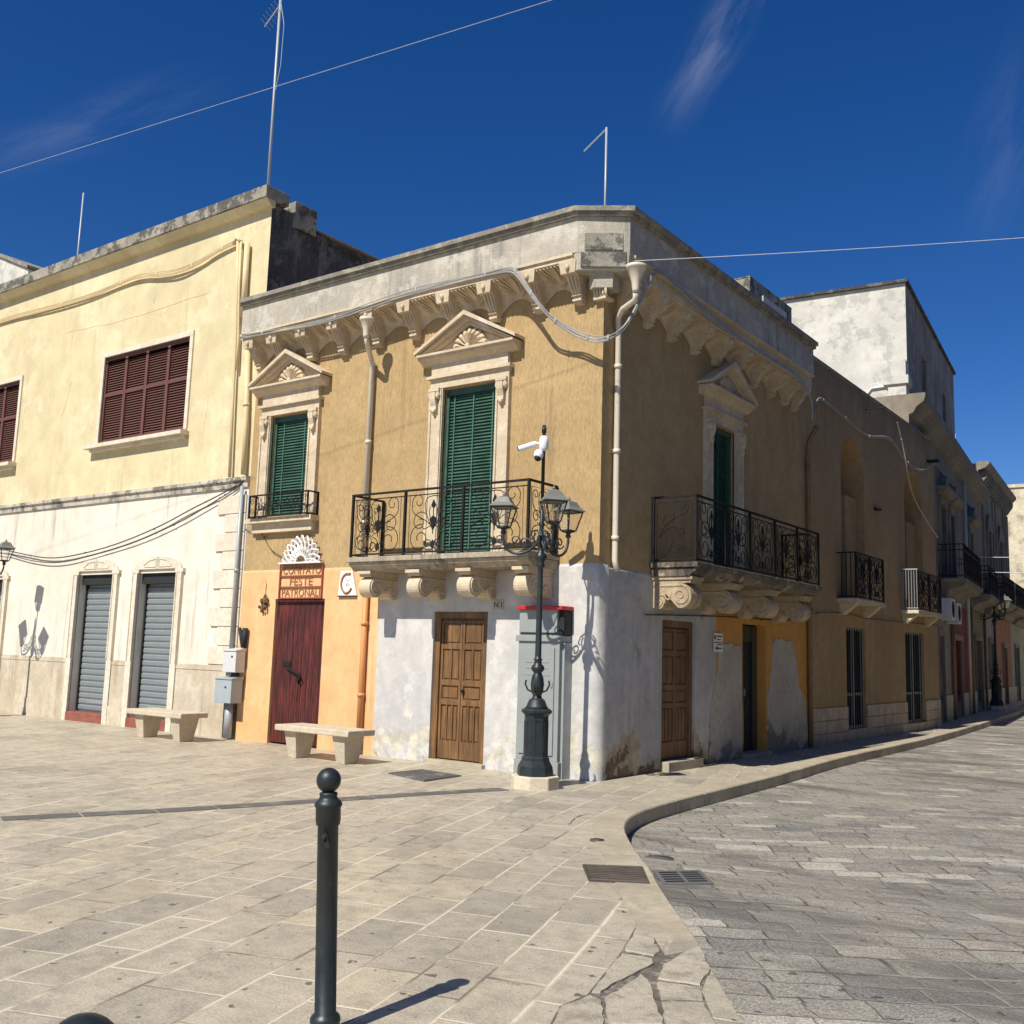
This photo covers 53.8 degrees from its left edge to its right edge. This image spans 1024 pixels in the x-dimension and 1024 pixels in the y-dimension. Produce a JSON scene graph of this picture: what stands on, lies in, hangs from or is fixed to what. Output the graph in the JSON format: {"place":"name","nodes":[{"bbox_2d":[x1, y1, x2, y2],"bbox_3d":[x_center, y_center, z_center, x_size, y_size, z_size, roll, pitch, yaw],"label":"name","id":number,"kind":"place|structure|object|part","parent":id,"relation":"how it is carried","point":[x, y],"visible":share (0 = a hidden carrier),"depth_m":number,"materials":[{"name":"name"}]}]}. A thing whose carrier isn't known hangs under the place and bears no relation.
{"place":"outdoors","nodes":[
{"label":"outdoors","id":0,"kind":"place"},
{"bbox_2d":[0,253,42,283],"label":"background house","id":1,"kind":"structure","parent":0,"point":[11,268],"depth_m":37.10,"materials":[{"name":"white paint"}]},
{"bbox_2d":[1,0,550,172],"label":"overhead wire","id":2,"kind":"object","parent":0,"point":[291,81],"visible":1,"depth_m":13.29,"materials":[{"name":"grey metal"}]},
{"bbox_2d":[0,696,1023,1023],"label":"pavement","id":3,"kind":"structure","parent":0,"point":[478,908],"depth_m":6.91,"materials":[{"name":"beige stone"}]},
{"bbox_2d":[0,539,15,574],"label":"street lamp","id":4,"kind":"object","parent":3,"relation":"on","point":[6,545],"visible":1,"depth_m":21.11,"materials":[{"name":"metal"}]},
{"bbox_2d":[59,1012,113,1023],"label":"bollard","id":5,"kind":"object","parent":3,"relation":"on","point":[88,1018],"visible":1,"depth_m":1.40,"materials":[{"name":"metal"}]},
{"bbox_2d":[126,708,207,741],"bbox_3d":[-5.828,3.583,17.006,1.520,0.475,0.540,-4,-10,36],"label":"stone bench","id":6,"kind":"object","parent":3,"relation":"on","point":[183,724],"visible":1,"depth_m":16.76,"materials":[{"name":"beige stone"}]},
{"bbox_2d":[0,184,379,738],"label":"yellow house","id":7,"kind":"structure","parent":3,"relation":"on","point":[127,410],"depth_m":20.20,"materials":[{"name":"paint"}]},
{"bbox_2d":[0,375,23,470],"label":"window","id":8,"kind":"structure","parent":7,"relation":"in","point":[10,400],"depth_m":23.57,"materials":[{"name":"wood"}]},
{"bbox_2d":[77,193,83,254],"bbox_3d":[-10.985,-6.510,25.556,0.044,3.300,0.038,-4,-10,36],"label":"tv antenna","id":9,"kind":"object","parent":7,"relation":"on","point":[80,224],"visible":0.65,"depth_m":25.65,"materials":[{"name":"grey metal"}]},
{"bbox_2d":[0,241,233,323],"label":"cable bundle","id":10,"kind":"object","parent":7,"relation":"attached to","point":[162,274],"visible":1,"depth_m":21.28,"materials":[{"name":"beige plastic"}]},
{"bbox_2d":[0,485,235,558],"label":"black cable","id":11,"kind":"object","parent":7,"relation":"attached to","point":[130,538],"visible":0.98,"depth_m":19.80,"materials":[{"name":"black rubber"}]},
{"bbox_2d":[0,481,243,562],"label":"black cable","id":12,"kind":"object","parent":7,"relation":"attached to","point":[136,540],"visible":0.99,"depth_m":19.68,"materials":[{"name":"black rubber"}]},
{"bbox_2d":[83,330,194,452],"bbox_3d":[-7.494,-2.379,20.352,3.330,2.140,0.315,-4,-10,36],"label":"window","id":13,"kind":"structure","parent":7,"relation":"in","point":[146,398],"depth_m":20.36,"materials":[{"name":"wood"}]},
{"bbox_2d":[214,676,243,703],"bbox_3d":[-4.873,3.046,17.344,0.464,0.450,0.260,-4,-10,36],"label":"meter box","id":14,"kind":"object","parent":7,"relation":"attached to","point":[228,689],"visible":1,"depth_m":17.24,"materials":[{"name":"white plastic"}]},
{"bbox_2d":[222,648,246,672],"bbox_3d":[-4.790,2.550,17.388,0.364,0.410,0.220,-4,-10,36],"label":"meter box","id":15,"kind":"object","parent":7,"relation":"attached to","point":[233,659],"visible":1,"depth_m":17.30,"materials":[{"name":"white plastic"}]},
{"bbox_2d":[261,0,283,184],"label":"tv antenna","id":16,"kind":"object","parent":7,"relation":"on","point":[274,91],"visible":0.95,"depth_m":20.74,"materials":[{"name":"grey metal"}]},
{"bbox_2d":[0,788,506,820],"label":"paving strip","id":17,"kind":"object","parent":3,"relation":"on","point":[42,816],"visible":0.93,"depth_m":10.13,"materials":[{"name":"grey stone"}]},
{"bbox_2d":[275,723,374,764],"bbox_3d":[-2.723,3.341,14.573,1.520,0.475,0.540,-4,-10,36],"label":"stone bench","id":18,"kind":"object","parent":3,"relation":"on","point":[347,742],"visible":1,"depth_m":14.34,"materials":[{"name":"beige stone"}]},
{"bbox_2d":[310,768,341,1023],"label":"bollard","id":19,"kind":"object","parent":3,"relation":"on","point":[328,804],"visible":1,"depth_m":4.30,"materials":[{"name":"metal"}]},
{"bbox_2d":[388,769,461,781],"bbox_3d":[-1.167,3.422,13.120,0.850,0.029,0.890,-4,-10,36],"label":"manhole cover","id":20,"kind":"object","parent":3,"relation":"on","point":[422,775],"visible":1,"depth_m":13.10,"materials":[{"name":"grey metal"}]},
{"bbox_2d":[232,205,821,780],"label":"corner house","id":21,"kind":"structure","parent":3,"relation":"on","point":[390,463],"depth_m":15.39,"materials":[{"name":"paint"}]},
{"bbox_2d":[238,627,247,647],"bbox_3d":[-4.672,2.171,17.469,0.252,0.354,0.091,-4,-10,36],"label":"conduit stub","id":22,"kind":"object","parent":21,"relation":"attached to","point":[243,634],"visible":1,"depth_m":17.40,"materials":[{"name":"grey metal"}]},
{"bbox_2d":[258,580,267,612],"bbox_3d":[-4.252,1.448,17.298,0.235,0.567,0.089,-6,-11,43],"label":"dried flower bunch","id":23,"kind":"object","parent":21,"relation":"hanging from","point":[263,604],"visible":1,"depth_m":17.27,"materials":[{"name":"brown plant"}]},
{"bbox_2d":[245,529,281,556],"bbox_3d":[-4.494,0.417,17.685,1.457,0.791,0.036,-4,-10,36],"label":"black cable","id":24,"kind":"object","parent":21,"relation":"attached to","point":[266,542],"visible":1,"depth_m":17.47,"materials":[{"name":"black rubber"}]},
{"bbox_2d":[270,598,324,746],"bbox_3d":[-3.548,2.627,16.686,1.200,2.380,0.137,-4,-10,36],"label":"plank door","id":25,"kind":"structure","parent":21,"relation":"in","point":[300,622],"depth_m":16.72,"materials":[{"name":"red wood"}]},
{"bbox_2d":[278,534,323,598],"bbox_3d":[-3.530,0.899,16.852,1.054,1.092,0.081,-4,-10,36],"label":"iron sign","id":26,"kind":"object","parent":21,"relation":"attached to","point":[300,549],"visible":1,"depth_m":16.85,"materials":[{"name":"white metal"}]},
{"bbox_2d":[337,571,356,596],"bbox_3d":[-2.631,1.146,16.166,0.420,0.415,0.051,-4,-10,36],"label":"ceramic sign","id":27,"kind":"object","parent":21,"relation":"attached to","point":[347,585],"visible":0.98,"depth_m":16.16,"materials":[{"name":"white ceramic"}]},
{"bbox_2d":[430,612,487,763],"bbox_3d":[-0.742,2.517,14.654,1.010,2.130,0.100,-4,-10,36],"label":"wooden door","id":28,"kind":"structure","parent":21,"relation":"in","point":[460,653],"depth_m":14.67,"materials":[{"name":"brown wood"}]},
{"bbox_2d":[493,600,503,608],"bbox_3d":[-0.190,1.314,14.346,0.180,0.140,0.012,-4,-10,36],"label":"house number plate","id":29,"kind":"object","parent":21,"relation":"attached to","point":[498,604],"visible":1,"depth_m":14.34,"materials":[{"name":"metal"}]},
{"bbox_2d":[241,267,812,419],"bbox_3d":[0.495,-2.297,18.612,7.731,1.364,7.599,-4,-10,36],"label":"cable bundle","id":30,"kind":"object","parent":21,"relation":"attached to","point":[690,297],"visible":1,"depth_m":15.29,"materials":[{"name":"beige plastic"}]},
{"bbox_2d":[584,127,607,204],"bbox_3d":[1.211,-4.672,14.859,0.359,2.060,0.040,0,-8,15],"label":"tv antenna","id":31,"kind":"object","parent":21,"relation":"attached to","point":[605,177],"visible":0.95,"depth_m":14.88,"materials":[{"name":"grey metal"}]},
{"bbox_2d":[661,619,691,760],"bbox_3d":[2.417,2.646,15.099,0.080,2.030,1.060,-4,-10,36],"label":"wooden door","id":32,"kind":"structure","parent":21,"relation":"in","point":[676,697],"depth_m":15.15,"materials":[{"name":"brown wood"}]},
{"bbox_2d":[713,643,722,651],"bbox_3d":[3.306,2.175,16.198,0.006,0.140,0.340,-4,-10,36],"label":"paper notice","id":33,"kind":"object","parent":21,"relation":"attached to","point":[717,647],"visible":1,"depth_m":16.19,"materials":[{"name":"white paper"}]},
{"bbox_2d":[713,633,722,641],"bbox_3d":[3.311,2.016,16.220,0.006,0.140,0.340,-4,-10,36],"label":"paper notice","id":34,"kind":"object","parent":21,"relation":"attached to","point":[717,637],"visible":1,"depth_m":16.21,"materials":[{"name":"white paper"}]},
{"bbox_2d":[742,624,756,751],"bbox_3d":[3.998,3.057,17.413,0.070,2.230,1.000,-4,-10,36],"label":"recessed door","id":35,"kind":"structure","parent":21,"relation":"in","point":[749,632],"depth_m":17.60,"materials":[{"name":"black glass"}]},
{"bbox_2d":[637,237,1023,260],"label":"overhead wire","id":36,"kind":"object","parent":21,"relation":"attached to","point":[824,250],"visible":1,"depth_m":14.67,"materials":[{"name":"grey metal"}]},
{"bbox_2d":[489,485,585,790],"bbox_3d":[0.348,1.562,12.614,1.285,3.684,1.214,-4,-10,36],"label":"street lamp","id":37,"kind":"object","parent":3,"relation":"on","point":[534,770],"visible":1,"depth_m":12.34,"materials":[{"name":"metal"}]},
{"bbox_2d":[517,425,548,498],"bbox_3d":[0.253,-0.625,12.870,0.417,0.980,0.152,0,-8,15],"label":"security camera","id":38,"kind":"object","parent":37,"relation":"attached to","point":[543,444],"visible":0.96,"depth_m":12.83,"materials":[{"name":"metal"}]},
{"bbox_2d":[513,606,573,779],"bbox_3d":[0.412,2.395,13.546,0.750,2.255,0.290,-4,-10,36],"label":"utility cabinet","id":39,"kind":"object","parent":3,"relation":"on","point":[556,652],"visible":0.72,"depth_m":13.43,"materials":[{"name":"white paint"}]},
{"bbox_3d":[0.319,2.507,13.442,0.550,1.400,0.035,-4,-10,36],"label":"door","id":40,"kind":"part","parent":39,"relation":"part of","materials":[{"name":"grey metal"}]},
{"bbox_2d":[590,838,603,841],"bbox_3d":[0.750,2.896,8.897,0.130,0.024,0.130,-4,-10,36],"label":"valve cover","id":41,"kind":"object","parent":3,"relation":"on","point":[595,839],"visible":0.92,"depth_m":8.89,"materials":[{"name":"metal"}]},
{"bbox_2d":[582,864,649,883],"bbox_3d":[0.773,2.704,7.532,0.466,0.029,0.568,2,-8,1],"label":"drain cover","id":42,"kind":"object","parent":3,"relation":"on","point":[613,873],"visible":1,"depth_m":7.52,"materials":[{"name":"metal"}]},
{"bbox_2d":[550,925,712,1023],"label":"broken paving bed","id":43,"kind":"object","parent":3,"relation":"on","point":[651,974],"visible":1,"depth_m":5.07,"materials":[{"name":"grey concrete"}]},
{"bbox_2d":[553,995,603,1023],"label":"broken paving","id":44,"kind":"structure","parent":43,"relation":"on","point":[588,1009],"depth_m":4.58,"materials":[{"name":"stone"}]},
{"bbox_2d":[592,953,653,992],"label":"broken paving","id":45,"kind":"structure","parent":43,"relation":"on","point":[624,966],"depth_m":5.23,"materials":[{"name":"stone"}]},
{"bbox_2d":[604,974,662,1023],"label":"broken paving","id":46,"kind":"structure","parent":43,"relation":"on","point":[632,1002],"depth_m":4.70,"materials":[{"name":"stone"}]},
{"bbox_2d":[625,919,659,955],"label":"broken paving","id":47,"kind":"structure","parent":43,"relation":"on","point":[641,941],"depth_m":5.72,"materials":[{"name":"stone"}]},
{"bbox_2d":[657,981,702,1000],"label":"broken paving","id":48,"kind":"structure","parent":43,"relation":"on","point":[671,991],"depth_m":4.92,"materials":[{"name":"stone"}]},
{"bbox_2d":[658,947,709,985],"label":"broken paving","id":49,"kind":"structure","parent":43,"relation":"on","point":[691,966],"depth_m":5.28,"materials":[{"name":"stone"}]},
{"bbox_2d":[662,1001,714,1023],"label":"broken paving","id":50,"kind":"structure","parent":43,"relation":"on","point":[681,1012],"depth_m":4.62,"materials":[{"name":"stone"}]},
{"bbox_2d":[806,355,942,747],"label":"row house","id":51,"kind":"structure","parent":3,"relation":"on","point":[877,548],"depth_m":22.97,"materials":[{"name":"paint"}]},
{"bbox_2d":[645,612,937,625],"bbox_3d":[6.724,2.266,20.829,0.067,0.503,16.298,-4,-10,36],"label":"black cable","id":52,"kind":"object","parent":51,"relation":"attached to","point":[768,619],"visible":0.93,"depth_m":17.39,"materials":[{"name":"black rubber"}]},
{"bbox_2d":[846,627,863,728],"bbox_3d":[7.346,3.571,21.777,0.120,2.140,1.280,-4,-10,36],"label":"window","id":53,"kind":"structure","parent":51,"relation":"in","point":[854,648],"depth_m":21.85,"materials":[{"name":"metal"}]},
{"bbox_2d":[813,397,934,470],"bbox_3d":[8.628,-1.573,23.736,0.272,0.989,10.408,-4,-10,35],"label":"cable bundle","id":54,"kind":"object","parent":51,"relation":"attached to","point":[857,428],"visible":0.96,"depth_m":22.90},
{"bbox_2d":[905,632,922,722],"bbox_3d":[10.095,4.161,25.475,0.120,2.240,1.730,-4,-10,36],"label":"window","id":55,"kind":"structure","parent":51,"relation":"in","point":[913,647],"depth_m":25.57,"materials":[{"name":"metal"}]},
{"bbox_2d":[897,422,937,537],"bbox_3d":[10.640,-0.763,26.429,0.052,2.511,3.640,-4,-10,36],"label":"drooping cable","id":56,"kind":"object","parent":51,"relation":"attached to","point":[909,481],"visible":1,"depth_m":25.75,"materials":[{"name":"grey plastic"}]},
{"bbox_2d":[779,278,998,721],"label":"grey townhouse","id":57,"kind":"structure","parent":3,"relation":"on","point":[880,342],"depth_m":30.91,"materials":[{"name":"paint"}]},
{"bbox_2d":[939,598,955,620],"bbox_3d":[12.760,2.854,29.574,0.337,0.620,0.850,-3,-9,30],"label":"air conditioner","id":58,"kind":"object","parent":57,"relation":"attached to","point":[948,608],"visible":0.99,"depth_m":29.22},
{"bbox_2d":[947,603,961,623],"bbox_3d":[13.464,3.091,30.761,0.337,0.620,0.850,-3,-9,30],"label":"air conditioner","id":59,"kind":"object","parent":57,"relation":"attached to","point":[958,612],"visible":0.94,"depth_m":30.41,"materials":[{"name":"white metal"}]},
{"bbox_2d":[984,572,1023,572],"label":"overhead wire","id":60,"kind":"object","parent":57,"relation":"attached to","point":[1005,572],"visible":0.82,"depth_m":36.57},
{"bbox_2d":[987,557,1023,557],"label":"overhead wire","id":61,"kind":"object","parent":57,"relation":"attached to","point":[1005,557],"visible":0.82,"depth_m":36.65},
{"bbox_2d":[941,461,1023,704],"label":"corbelled townhouse","id":62,"kind":"structure","parent":3,"relation":"on","point":[995,507],"depth_m":44.08,"materials":[{"name":"grey paint"}]},
{"bbox_2d":[980,594,1012,710],"bbox_3d":[18.518,5.392,38.738,1.542,4.421,1.457,-4,-10,36],"label":"street lamp","id":63,"kind":"object","parent":3,"relation":"on","point":[997,703],"visible":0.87,"depth_m":38.39,"materials":[{"name":"metal"}]},
{"bbox_2d":[1006,484,1023,695],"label":"limestone house","id":64,"kind":"structure","parent":3,"relation":"on","point":[1015,515],"depth_m":61.68,"materials":[{"name":"beige stone"}]},
{"bbox_2d":[1010,584,1023,701],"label":"green house","id":65,"kind":"structure","parent":3,"relation":"on","point":[1017,637],"depth_m":50.77,"materials":[{"name":"paint"}]},
{"bbox_2d":[0,0,1023,572],"label":"sky","id":66,"kind":"structure","parent":0,"point":[739,127],"materials":[{"name":"blue"}]},
{"bbox_2d":[644,855,673,860],"bbox_3d":[1.281,3.020,8.796,0.260,0.015,0.260,-4,-10,36],"label":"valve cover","id":67,"kind":"object","parent":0,"point":[663,857],"visible":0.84,"depth_m":8.82,"materials":[{"name":"grey metal"}]},
{"bbox_2d":[627,713,1023,1023],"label":"road","id":68,"kind":"structure","parent":0,"point":[888,889],"depth_m":7.92,"materials":[{"name":"grey stone"}]},
{"bbox_2d":[653,870,713,884],"bbox_3d":[1.277,2.747,7.580,0.390,0.026,0.520,2,-8,-2],"label":"drain grate","id":69,"kind":"object","parent":68,"relation":"on","point":[682,877],"visible":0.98,"depth_m":7.55,"materials":[{"name":"metal"}]},
{"bbox_2d":[592,703,1023,942],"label":"kerb","id":70,"kind":"structure","parent":68,"relation":"on","point":[650,906],"depth_m":11.42,"materials":[{"name":"stone"}]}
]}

